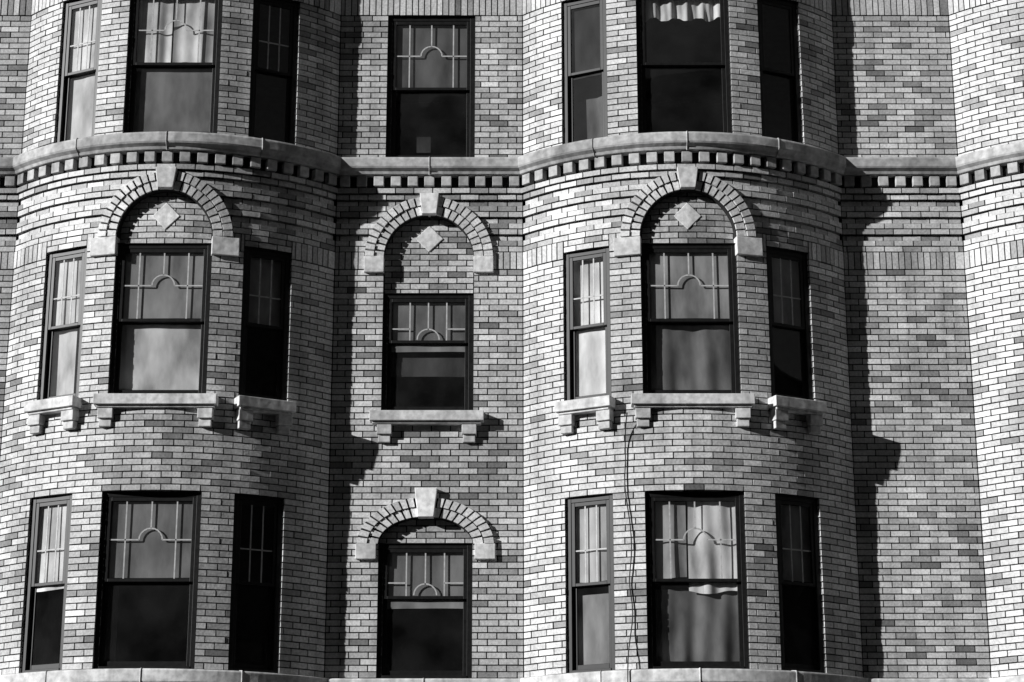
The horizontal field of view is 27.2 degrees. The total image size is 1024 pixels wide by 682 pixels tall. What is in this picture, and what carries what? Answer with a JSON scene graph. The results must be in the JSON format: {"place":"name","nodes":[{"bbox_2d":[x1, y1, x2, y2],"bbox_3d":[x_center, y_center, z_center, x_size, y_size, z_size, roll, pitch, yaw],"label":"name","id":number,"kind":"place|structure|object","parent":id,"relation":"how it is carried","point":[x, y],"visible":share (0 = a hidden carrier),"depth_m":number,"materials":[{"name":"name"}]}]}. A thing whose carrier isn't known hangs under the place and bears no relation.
{"place":"outdoors","nodes":[
{"label":"outdoors","id":0,"kind":"place"},
{"bbox_2d":[18,0,991,677],"bbox_3d":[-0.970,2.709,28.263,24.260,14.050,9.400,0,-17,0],"label":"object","id":1,"kind":"structure","parent":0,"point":[152,622],"depth_m":28.12,"materials":[{"name":"black glass"}]},
{"bbox_2d":[0,131,1023,681],"bbox_3d":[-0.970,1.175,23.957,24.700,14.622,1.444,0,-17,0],"label":"stone trim","id":2,"kind":"structure","parent":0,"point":[46,161],"depth_m":24.53,"materials":[{"name":"stone"}]},
{"bbox_2d":[0,0,1023,677],"bbox_3d":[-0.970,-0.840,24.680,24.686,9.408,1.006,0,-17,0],"label":"brick walls","id":3,"kind":"structure","parent":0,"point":[362,218],"depth_m":24.50,"materials":[{"name":"grey brick"}]},
{"bbox_2d":[21,0,823,677],"bbox_3d":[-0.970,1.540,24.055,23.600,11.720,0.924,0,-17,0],"label":"window frames","id":4,"kind":"structure","parent":3,"relation":"attached to","point":[385,550],"depth_m":24.24,"materials":[{"name":"black paint"}]},
{"bbox_2d":[36,0,810,664],"bbox_3d":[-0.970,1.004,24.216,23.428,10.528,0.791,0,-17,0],"label":"window curtains","id":5,"kind":"object","parent":4,"relation":"attached to","point":[696,622],"depth_m":24.22,"materials":[{"name":"fabric"}]},
{"bbox_2d":[37,0,810,595],"bbox_3d":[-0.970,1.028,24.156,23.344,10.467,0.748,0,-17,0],"label":"window muntins","id":6,"kind":"object","parent":4,"relation":"attached to","point":[259,296],"depth_m":24.28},
{"bbox_2d":[0,0,1023,677],"bbox_3d":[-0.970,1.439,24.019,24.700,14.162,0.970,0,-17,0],"label":"mortar joints","id":7,"kind":"object","parent":3,"relation":"attached to","point":[472,184],"visible":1,"depth_m":24.47,"materials":[{"name":"grey concrete"}]},
{"bbox_2d":[624,412,632,681],"bbox_3d":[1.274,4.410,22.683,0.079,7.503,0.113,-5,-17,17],"label":"hanging cable","id":8,"kind":"object","parent":3,"relation":"attached to","point":[631,547],"visible":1,"depth_m":23.35,"materials":[{"name":"black rubber"}]}
]}

